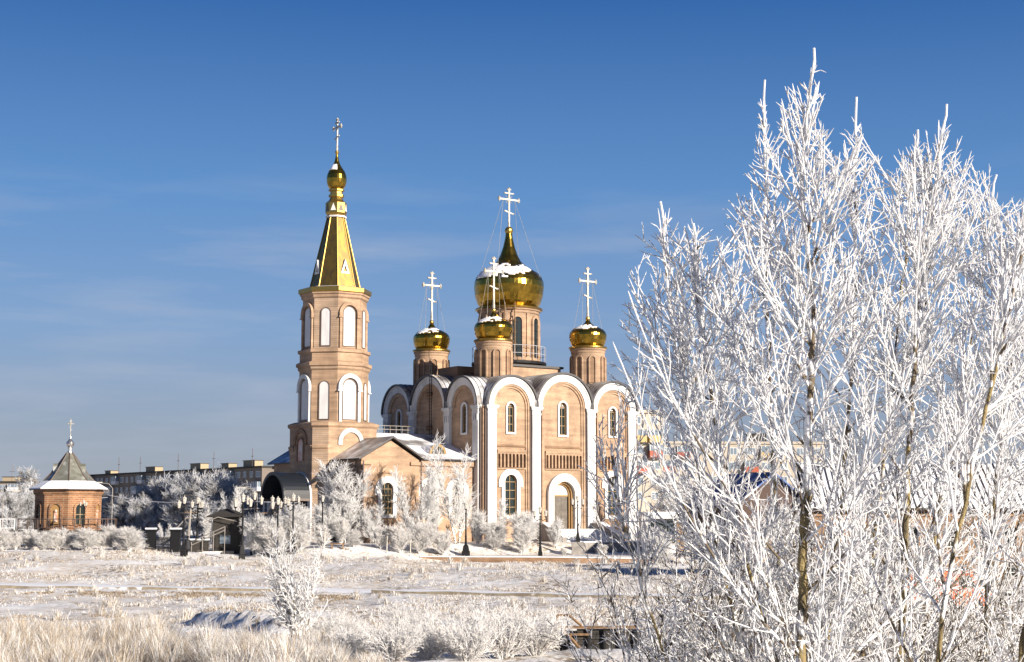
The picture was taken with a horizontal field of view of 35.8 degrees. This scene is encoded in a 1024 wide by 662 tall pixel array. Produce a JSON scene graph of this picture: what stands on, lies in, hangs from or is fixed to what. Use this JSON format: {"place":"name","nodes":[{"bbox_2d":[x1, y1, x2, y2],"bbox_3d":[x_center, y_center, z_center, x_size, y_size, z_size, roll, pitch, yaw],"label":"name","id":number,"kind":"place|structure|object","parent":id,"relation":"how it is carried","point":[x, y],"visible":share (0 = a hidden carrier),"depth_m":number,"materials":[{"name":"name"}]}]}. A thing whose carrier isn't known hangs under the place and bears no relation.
{"place":"outdoors","nodes":[
{"label":"outdoors","id":0,"kind":"place"},
{"bbox_2d":[0,528,1023,661],"bbox_3d":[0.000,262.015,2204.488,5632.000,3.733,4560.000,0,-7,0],"label":"ground","id":1,"kind":"structure","parent":0,"point":[89,564],"depth_m":104.79,"materials":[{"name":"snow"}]},
{"bbox_2d":[0,486,30,529],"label":"frosted tree","id":2,"kind":"object","parent":1,"relation":"on","point":[10,510],"visible":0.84,"depth_m":163.50,"materials":[{"name":"plant"}]},
{"bbox_2d":[0,464,40,498],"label":"apartment block","id":3,"kind":"structure","parent":1,"relation":"on","point":[10,481],"depth_m":446.20,"materials":[{"name":"beige concrete"}]},
{"bbox_2d":[7,484,34,534],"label":"frosted tree","id":4,"kind":"object","parent":1,"relation":"on","point":[28,509],"visible":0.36,"depth_m":166.03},
{"bbox_2d":[12,465,41,501],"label":"frosted tree","id":5,"kind":"object","parent":1,"relation":"on","point":[27,478],"visible":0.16,"depth_m":188.12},
{"bbox_2d":[32,530,56,549],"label":"frosted shrub","id":6,"kind":"object","parent":1,"relation":"on","point":[44,539],"visible":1,"depth_m":138.03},
{"bbox_2d":[0,518,116,547],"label":"fence","id":7,"kind":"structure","parent":1,"relation":"on","point":[46,528],"depth_m":145.03,"materials":[{"name":"black metal"}]},
{"bbox_2d":[49,526,69,550],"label":"frosted shrub","id":8,"kind":"object","parent":1,"relation":"on","point":[59,542],"visible":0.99,"depth_m":138.81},
{"bbox_2d":[29,420,107,529],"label":"pavilion","id":9,"kind":"structure","parent":1,"relation":"on","point":[66,486],"depth_m":147.12,"materials":[{"name":"orange brick"}]},
{"bbox_2d":[67,526,103,549],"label":"frosted shrub","id":10,"kind":"object","parent":1,"relation":"on","point":[86,538],"visible":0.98,"depth_m":138.04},
{"bbox_2d":[99,523,121,549],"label":"frosted shrub","id":11,"kind":"object","parent":1,"relation":"on","point":[111,531],"visible":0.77,"depth_m":139.63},
{"bbox_2d":[101,493,144,529],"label":"frosted tree","id":12,"kind":"object","parent":1,"relation":"on","point":[119,511],"visible":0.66,"depth_m":223.05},
{"bbox_2d":[112,526,149,551],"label":"frosted shrub","id":13,"kind":"object","parent":1,"relation":"on","point":[129,537],"visible":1,"depth_m":138.10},
{"bbox_2d":[124,495,156,534],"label":"frosted tree","id":14,"kind":"object","parent":1,"relation":"on","point":[135,519],"visible":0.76,"depth_m":215.62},
{"bbox_2d":[125,477,164,534],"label":"frosted tree","id":15,"kind":"object","parent":1,"relation":"on","point":[139,488],"visible":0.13,"depth_m":229.37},
{"bbox_2d":[140,492,168,530],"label":"frosted tree","id":16,"kind":"object","parent":1,"relation":"on","point":[152,524],"visible":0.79,"depth_m":210.44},
{"bbox_2d":[0,607,310,661],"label":"tall grass","id":17,"kind":"structure","parent":1,"relation":"on","point":[37,646],"depth_m":29.84,"materials":[{"name":"plant"}]},
{"bbox_2d":[145,528,181,552],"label":"picket fence","id":18,"kind":"object","parent":1,"relation":"on","point":[152,541],"visible":0.75,"depth_m":146.40,"materials":[{"name":"black metal"}]},
{"bbox_2d":[147,475,189,536],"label":"frosted tree","id":19,"kind":"object","parent":1,"relation":"on","point":[158,488],"visible":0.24,"depth_m":220.11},
{"bbox_2d":[159,481,200,537],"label":"frosted tree","id":20,"kind":"object","parent":1,"relation":"on","point":[172,511],"visible":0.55,"depth_m":205.73,"materials":[{"name":"plant"}]},
{"bbox_2d":[90,448,273,527],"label":"apartment block","id":21,"kind":"structure","parent":1,"relation":"on","point":[255,472],"depth_m":431.08,"materials":[{"name":"beige brick"},{"name":"glass"}]},
{"bbox_2d":[177,463,230,535],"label":"frosted tree","id":22,"kind":"object","parent":1,"relation":"on","point":[197,479],"visible":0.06,"depth_m":230.20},
{"bbox_2d":[174,473,235,535],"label":"frosted tree","id":23,"kind":"object","parent":1,"relation":"on","point":[210,492],"visible":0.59,"depth_m":203.29,"materials":[{"name":"plant"}]},
{"bbox_2d":[198,500,220,548],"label":"frosted tree","id":24,"kind":"object","parent":1,"relation":"on","point":[208,528],"visible":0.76,"depth_m":158.06,"materials":[{"name":"white plant"}]},
{"bbox_2d":[23,610,407,661],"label":"frosted grass","id":25,"kind":"structure","parent":1,"relation":"on","point":[320,648],"depth_m":28.27,"materials":[{"name":"plant"}]},
{"bbox_2d":[204,508,245,553],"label":"booth","id":26,"kind":"object","parent":1,"relation":"on","point":[229,519],"visible":0.88,"depth_m":149.79,"materials":[{"name":"grey wood"}]},
{"bbox_2d":[233,493,252,559],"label":"street lamp","id":27,"kind":"object","parent":1,"relation":"on","point":[242,550],"visible":0.99,"depth_m":143.35,"materials":[{"name":"black metal"}]},
{"bbox_2d":[239,512,266,555],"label":"frosted tree","id":28,"kind":"object","parent":1,"relation":"on","point":[251,526],"visible":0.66,"depth_m":147.91,"materials":[{"name":"white plant"}]},
{"bbox_2d":[250,520,289,556],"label":"frosted shrub","id":29,"kind":"object","parent":1,"relation":"on","point":[265,537],"visible":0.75,"depth_m":146.36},
{"bbox_2d":[253,523,333,638],"bbox_3d":[-5.324,6.175,38.614,2.017,3.105,1.514,0,-7,0],"label":"frosted sapling","id":30,"kind":"object","parent":1,"relation":"on","point":[295,613],"visible":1,"depth_m":38.49,"materials":[{"name":"white plant"}]},
{"bbox_2d":[271,502,318,547],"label":"frosted tree","id":31,"kind":"object","parent":1,"relation":"on","point":[301,518],"visible":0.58,"depth_m":148.52,"materials":[{"name":"white plant"}]},
{"bbox_2d":[287,522,311,551],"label":"frosted shrub","id":32,"kind":"object","parent":1,"relation":"on","point":[303,537],"visible":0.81,"depth_m":147.49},
{"bbox_2d":[260,118,378,541],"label":"bell tower","id":33,"kind":"structure","parent":1,"relation":"on","point":[333,366],"depth_m":168.13,"materials":[{"name":"beige brick"}]},
{"bbox_2d":[310,500,336,536],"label":"frosted tree","id":34,"kind":"object","parent":1,"relation":"on","point":[327,519],"visible":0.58,"depth_m":154.14,"materials":[{"name":"white plant"}]},
{"bbox_2d":[305,605,368,645],"bbox_3d":[-4.431,7.326,39.343,1.911,1.141,1.655,1,-7,-6],"label":"frosted bush","id":35,"kind":"object","parent":1,"relation":"on","point":[332,624],"visible":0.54,"depth_m":39.31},
{"bbox_2d":[330,516,350,542],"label":"frosted shrub","id":36,"kind":"object","parent":1,"relation":"on","point":[341,528],"visible":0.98,"depth_m":152.45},
{"bbox_2d":[312,459,375,543],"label":"frosted tree","id":37,"kind":"object","parent":1,"relation":"on","point":[347,507],"visible":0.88,"depth_m":155.64,"materials":[{"name":"white plant"}]},
{"bbox_2d":[0,549,712,635],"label":"brown weed band","id":38,"kind":"object","parent":1,"relation":"on","point":[232,594],"visible":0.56,"depth_m":92.29,"materials":[{"name":"plant"}]},
{"bbox_2d":[323,615,401,659],"bbox_3d":[-3.417,6.952,36.013,1.911,1.084,1.655,5,-8,-34],"label":"frosted bush","id":39,"kind":"object","parent":1,"relation":"on","point":[357,643],"visible":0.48,"depth_m":35.70,"materials":[{"name":"plant"}]},
{"bbox_2d":[361,504,384,543],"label":"frosted tree","id":40,"kind":"object","parent":1,"relation":"on","point":[370,523],"visible":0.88,"depth_m":154.81,"materials":[{"name":"white plant"}]},
{"bbox_2d":[372,525,388,548],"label":"frosted shrub","id":41,"kind":"object","parent":1,"relation":"on","point":[379,535],"visible":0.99,"depth_m":149.96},
{"bbox_2d":[354,611,427,661],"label":"frosted bush","id":42,"kind":"object","parent":1,"relation":"on","point":[402,647],"visible":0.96,"depth_m":34.26,"materials":[{"name":"plant"}]},
{"bbox_2d":[387,524,413,553],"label":"frosted shrub","id":43,"kind":"object","parent":1,"relation":"on","point":[397,537],"visible":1,"depth_m":149.36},
{"bbox_2d":[377,596,445,639],"bbox_3d":[-2.628,7.369,40.362,1.722,1.298,1.732,-6,-9,40],"label":"frosted bush","id":44,"kind":"object","parent":1,"relation":"on","point":[394,619],"visible":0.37,"depth_m":40.30,"materials":[{"name":"plant"}]},
{"bbox_2d":[390,464,440,534],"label":"frosted tree","id":45,"kind":"object","parent":1,"relation":"on","point":[404,514],"visible":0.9,"depth_m":154.89,"materials":[{"name":"white plant"}]},
{"bbox_2d":[405,521,439,553],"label":"frosted shrub","id":46,"kind":"object","parent":1,"relation":"on","point":[422,538],"visible":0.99,"depth_m":150.26,"materials":[{"name":"plant"}]},
{"bbox_2d":[390,609,468,658],"bbox_3d":[-1.873,6.941,36.353,1.757,1.207,1.927,5,-8,-35],"label":"frosted bush","id":47,"kind":"object","parent":1,"relation":"on","point":[429,645],"visible":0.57,"depth_m":36.31,"materials":[{"name":"plant"}]},
{"bbox_2d":[418,464,444,543],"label":"frosted tree","id":48,"kind":"object","parent":1,"relation":"on","point":[436,511],"visible":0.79,"depth_m":155.17,"materials":[{"name":"white plant"}]},
{"bbox_2d":[434,528,454,555],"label":"frosted shrub","id":49,"kind":"object","parent":1,"relation":"on","point":[443,545],"visible":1,"depth_m":150.85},
{"bbox_2d":[418,429,480,543],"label":"frosted tree","id":50,"kind":"object","parent":1,"relation":"on","point":[458,506],"visible":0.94,"depth_m":157.09,"materials":[{"name":"white plant"}]},
{"bbox_2d":[267,188,639,542],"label":"cathedral","id":51,"kind":"structure","parent":1,"relation":"on","point":[516,414],"depth_m":174.47,"materials":[{"name":"beige brick"}]},
{"bbox_2d":[375,476,397,517],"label":"window","id":52,"kind":"structure","parent":51,"relation":"in","point":[383,489],"depth_m":162.20,"materials":[{"name":"white paint"}]},
{"bbox_2d":[498,469,522,518],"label":"window","id":53,"kind":"structure","parent":51,"relation":"in","point":[510,486],"depth_m":170.40,"materials":[{"name":"white paint"}]},
{"bbox_2d":[506,401,515,433],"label":"window","id":54,"kind":"structure","parent":51,"relation":"in","point":[509,409],"depth_m":171.23,"materials":[{"name":"white paint"}]},
{"bbox_2d":[555,495,567,528],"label":"door","id":55,"kind":"structure","parent":51,"relation":"in","point":[561,501],"depth_m":174.44,"materials":[{"name":"brown"}]},
{"bbox_2d":[557,401,567,436],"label":"window","id":56,"kind":"structure","parent":51,"relation":"in","point":[562,414],"depth_m":175.12,"materials":[{"name":"white paint"}]},
{"bbox_2d":[608,406,617,437],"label":"window","id":57,"kind":"structure","parent":51,"relation":"in","point":[611,414],"depth_m":179.06,"materials":[{"name":"white paint"}]},
{"bbox_2d":[601,471,624,518],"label":"window","id":58,"kind":"structure","parent":51,"relation":"in","point":[604,485],"depth_m":177.92,"materials":[{"name":"white paint"}]},
{"bbox_2d":[421,607,511,660],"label":"frosted bush","id":59,"kind":"object","parent":1,"relation":"on","point":[474,648],"visible":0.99,"depth_m":34.72,"materials":[{"name":"plant"}]},
{"bbox_2d":[467,508,489,543],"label":"frosted tree","id":60,"kind":"object","parent":1,"relation":"on","point":[477,522],"visible":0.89,"depth_m":158.30,"materials":[{"name":"white plant"}]},
{"bbox_2d":[454,598,521,636],"bbox_3d":[-0.654,7.365,40.335,1.677,1.212,1.839,5,-8,-34],"label":"frosted bush","id":61,"kind":"object","parent":1,"relation":"on","point":[501,614],"visible":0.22,"depth_m":40.44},
{"bbox_2d":[480,520,509,549],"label":"frosted shrub","id":62,"kind":"object","parent":1,"relation":"on","point":[495,534],"visible":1,"depth_m":156.40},
{"bbox_2d":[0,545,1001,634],"bbox_3d":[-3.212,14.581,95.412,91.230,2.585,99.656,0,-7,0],"label":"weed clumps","id":63,"kind":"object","parent":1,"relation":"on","point":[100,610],"visible":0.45,"depth_m":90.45,"materials":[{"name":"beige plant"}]},
{"bbox_2d":[467,599,545,658],"bbox_3d":[-0.152,6.781,35.995,1.848,1.385,1.836,0,-7,-4],"label":"frosted bush","id":64,"kind":"object","parent":1,"relation":"on","point":[508,646],"visible":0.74,"depth_m":35.77,"materials":[{"name":"plant"}]},
{"bbox_2d":[0,585,1022,601],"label":"kerb","id":65,"kind":"structure","parent":1,"relation":"on","point":[386,591],"depth_m":94.27,"materials":[{"name":"beige concrete"}]},
{"bbox_2d":[510,522,534,553],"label":"frosted shrub","id":66,"kind":"object","parent":1,"relation":"on","point":[522,539],"visible":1,"depth_m":156.42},
{"bbox_2d":[506,509,539,542],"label":"frosted tree","id":67,"kind":"object","parent":1,"relation":"on","point":[522,519],"visible":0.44,"depth_m":159.51,"materials":[{"name":"white plant"}]},
{"bbox_2d":[497,607,573,655],"bbox_3d":[0.510,6.879,36.313,1.752,1.155,1.597,-3,-7,26],"label":"frosted bush","id":68,"kind":"object","parent":1,"relation":"on","point":[541,644],"visible":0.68,"depth_m":36.04,"materials":[{"name":"plant"}]},
{"bbox_2d":[420,556,653,563],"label":"retaining wall","id":69,"kind":"structure","parent":1,"relation":"on","point":[500,559],"depth_m":147.25,"materials":[{"name":"beige brick"}]},
{"bbox_2d":[546,517,565,547],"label":"frosted tree","id":70,"kind":"object","parent":1,"relation":"on","point":[554,532],"visible":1,"depth_m":161.06,"materials":[{"name":"white plant"}]},
{"bbox_2d":[552,614,640,650],"bbox_3d":[2.157,8.187,42.007,2.601,1.426,0.855,0,-7,-3],"label":"plank sluice","id":71,"kind":"object","parent":1,"relation":"on","point":[581,634],"visible":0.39,"depth_m":41.79,"materials":[{"name":"brown wood"}]},
{"bbox_2d":[580,541,650,552],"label":"terrace wall","id":72,"kind":"structure","parent":1,"relation":"on","point":[591,546],"depth_m":162.65,"materials":[{"name":"grey stone"}]},
{"bbox_2d":[522,491,764,661],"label":"frosted shrub","id":73,"kind":"object","parent":1,"relation":"on","point":[611,596],"visible":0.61,"depth_m":15.35,"materials":[{"name":"white plant"}]},
{"bbox_2d":[637,410,663,524],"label":"apartment block","id":74,"kind":"structure","parent":1,"relation":"on","point":[647,448],"depth_m":231.72,"materials":[{"name":"beige concrete"}]},
{"bbox_2d":[577,381,725,661],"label":"frosted tree","id":75,"kind":"object","parent":1,"relation":"on","point":[622,518],"visible":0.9,"depth_m":12.49,"materials":[{"name":"white plant"}]},
{"bbox_2d":[634,512,684,552],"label":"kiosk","id":76,"kind":"object","parent":1,"relation":"on","point":[666,517],"visible":0.24,"depth_m":166.63,"materials":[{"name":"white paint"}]},
{"bbox_2d":[639,526,680,563],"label":"frosted tree","id":77,"kind":"object","parent":1,"relation":"on","point":[670,556],"visible":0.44,"depth_m":131.42,"materials":[{"name":"white plant"}]},
{"bbox_2d":[649,468,691,511],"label":"frosted tree","id":78,"kind":"object","parent":1,"relation":"on","point":[667,504],"visible":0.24,"depth_m":170.51,"materials":[{"name":"white plant"}]},
{"bbox_2d":[669,477,715,539],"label":"frosted tree","id":79,"kind":"object","parent":1,"relation":"on","point":[688,499],"visible":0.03,"depth_m":158.40,"materials":[{"name":"white plant"}]},
{"bbox_2d":[588,506,797,661],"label":"frosted shrub","id":80,"kind":"object","parent":1,"relation":"on","point":[687,587],"visible":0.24,"depth_m":20.78,"materials":[{"name":"white plant"}]},
{"bbox_2d":[541,519,862,661],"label":"frosted shrub","id":81,"kind":"object","parent":1,"relation":"on","point":[678,632],"visible":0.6,"depth_m":12.42,"materials":[{"name":"white plant"}]},
{"bbox_2d":[605,201,827,661],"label":"frosted tree","id":82,"kind":"object","parent":1,"relation":"on","point":[682,359],"visible":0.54,"depth_m":12.52,"materials":[{"name":"white plant"}]},
{"bbox_2d":[632,477,843,661],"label":"frosted shrub","id":83,"kind":"object","parent":1,"relation":"on","point":[692,628],"visible":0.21,"depth_m":16.04,"materials":[{"name":"white plant"}]},
{"bbox_2d":[602,175,881,661],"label":"frosted tree","id":84,"kind":"object","parent":1,"relation":"on","point":[695,260],"visible":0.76,"depth_m":11.83,"materials":[{"name":"white plant"}]},
{"bbox_2d":[688,472,798,561],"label":"shed","id":85,"kind":"structure","parent":1,"relation":"on","point":[764,493],"depth_m":147.45,"materials":[{"name":"brown"}]},
{"bbox_2d":[663,412,825,509],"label":"apartment block","id":86,"kind":"structure","parent":1,"relation":"on","point":[733,451],"depth_m":300.30,"materials":[{"name":"beige concrete"}]},
{"bbox_2d":[665,80,856,661],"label":"frosted tree","id":87,"kind":"object","parent":1,"relation":"on","point":[774,223],"visible":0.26,"depth_m":13.69,"materials":[{"name":"white plant"}]},
{"bbox_2d":[669,495,899,661],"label":"frosted shrub","id":88,"kind":"object","parent":1,"relation":"on","point":[694,606],"visible":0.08,"depth_m":19.93,"materials":[{"name":"white plant"}]},
{"bbox_2d":[613,48,985,661],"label":"frosted tree","id":89,"kind":"object","parent":1,"relation":"on","point":[814,354],"visible":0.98,"depth_m":10.91,"materials":[{"name":"white plant"}]},
{"bbox_2d":[659,515,960,661],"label":"frosted shrub","id":90,"kind":"object","parent":1,"relation":"on","point":[691,560],"visible":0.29,"depth_m":12.72,"materials":[{"name":"white plant"}]},
{"bbox_2d":[650,506,1023,661],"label":"frosted shrub","id":91,"kind":"object","parent":1,"relation":"on","point":[789,644],"visible":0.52,"depth_m":11.40,"materials":[{"name":"white plant"}]},
{"bbox_2d":[722,94,970,661],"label":"frosted tree","id":92,"kind":"object","parent":1,"relation":"on","point":[855,192],"visible":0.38,"depth_m":12.90,"materials":[{"name":"white plant"}]},
{"bbox_2d":[732,467,961,661],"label":"frosted shrub","id":93,"kind":"object","parent":1,"relation":"on","point":[829,566],"visible":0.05,"depth_m":19.41,"materials":[{"name":"white plant"}]},
{"bbox_2d":[749,476,1023,661],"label":"frosted shrub","id":94,"kind":"object","parent":1,"relation":"on","point":[981,595],"visible":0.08,"depth_m":14.74,"materials":[{"name":"white plant"}]},
{"bbox_2d":[767,118,1010,661],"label":"frosted tree","id":95,"kind":"object","parent":1,"relation":"on","point":[888,342],"visible":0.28,"depth_m":13.46,"materials":[{"name":"white plant"}]},
{"bbox_2d":[782,104,1017,661],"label":"frosted tree","id":96,"kind":"object","parent":1,"relation":"on","point":[923,248],"visible":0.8,"depth_m":12.19,"materials":[{"name":"white plant"}]},
{"bbox_2d":[782,489,1023,661],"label":"frosted shrub","id":97,"kind":"object","parent":1,"relation":"on","point":[953,646],"visible":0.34,"depth_m":12.51,"materials":[{"name":"white plant"}]},
{"bbox_2d":[791,451,1023,578],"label":"brick house","id":98,"kind":"structure","parent":1,"relation":"on","point":[827,474],"depth_m":107.73,"materials":[{"name":"brown brick"}]},
{"bbox_2d":[809,154,1023,660],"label":"frosted tree","id":99,"kind":"object","parent":1,"relation":"on","point":[918,463],"visible":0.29,"depth_m":14.09,"materials":[{"name":"white plant"}]},
{"bbox_2d":[811,485,1023,661],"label":"frosted shrub","id":100,"kind":"object","parent":1,"relation":"on","point":[1008,586],"visible":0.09,"depth_m":20.76,"materials":[{"name":"white plant"}]},
{"bbox_2d":[820,494,1023,661],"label":"frosted shrub","id":101,"kind":"object","parent":1,"relation":"on","point":[959,604],"visible":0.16,"depth_m":15.76,"materials":[{"name":"white plant"}]},
{"bbox_2d":[824,201,1023,661],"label":"frosted tree","id":102,"kind":"object","parent":1,"relation":"on","point":[1003,306],"visible":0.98,"depth_m":10.42,"materials":[{"name":"white plant"}]},
{"bbox_2d":[866,487,1023,661],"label":"frosted shrub","id":103,"kind":"object","parent":1,"relation":"on","point":[1020,604],"visible":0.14,"depth_m":18.99,"materials":[{"name":"white plant"}]},
{"bbox_2d":[877,475,1023,661],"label":"frosted shrub","id":104,"kind":"object","parent":1,"relation":"on","point":[946,642],"visible":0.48,"depth_m":12.66,"materials":[{"name":"white plant"}]},
{"bbox_2d":[882,167,1023,661],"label":"frosted tree","id":105,"kind":"object","parent":1,"relation":"on","point":[998,487],"visible":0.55,"depth_m":13.12,"materials":[{"name":"white plant"}]},
{"bbox_2d":[953,213,1023,661],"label":"frosted tree","id":106,"kind":"object","parent":1,"relation":"on","point":[1021,637],"visible":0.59,"depth_m":11.75,"materials":[{"name":"white plant"}]},
{"bbox_2d":[0,583,1023,596],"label":"footpath","id":107,"kind":"structure","parent":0,"point":[343,590],"depth_m":97.97,"materials":[{"name":"snow"}]},
{"bbox_2d":[0,0,1023,480],"label":"sky","id":108,"kind":"structure","parent":0,"point":[165,165],"materials":[{"name":"blue"}]},
{"bbox_2d":[889,568,984,611],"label":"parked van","id":109,"kind":"object","parent":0,"point":[945,575],"visible":0.1,"depth_m":74.40,"materials":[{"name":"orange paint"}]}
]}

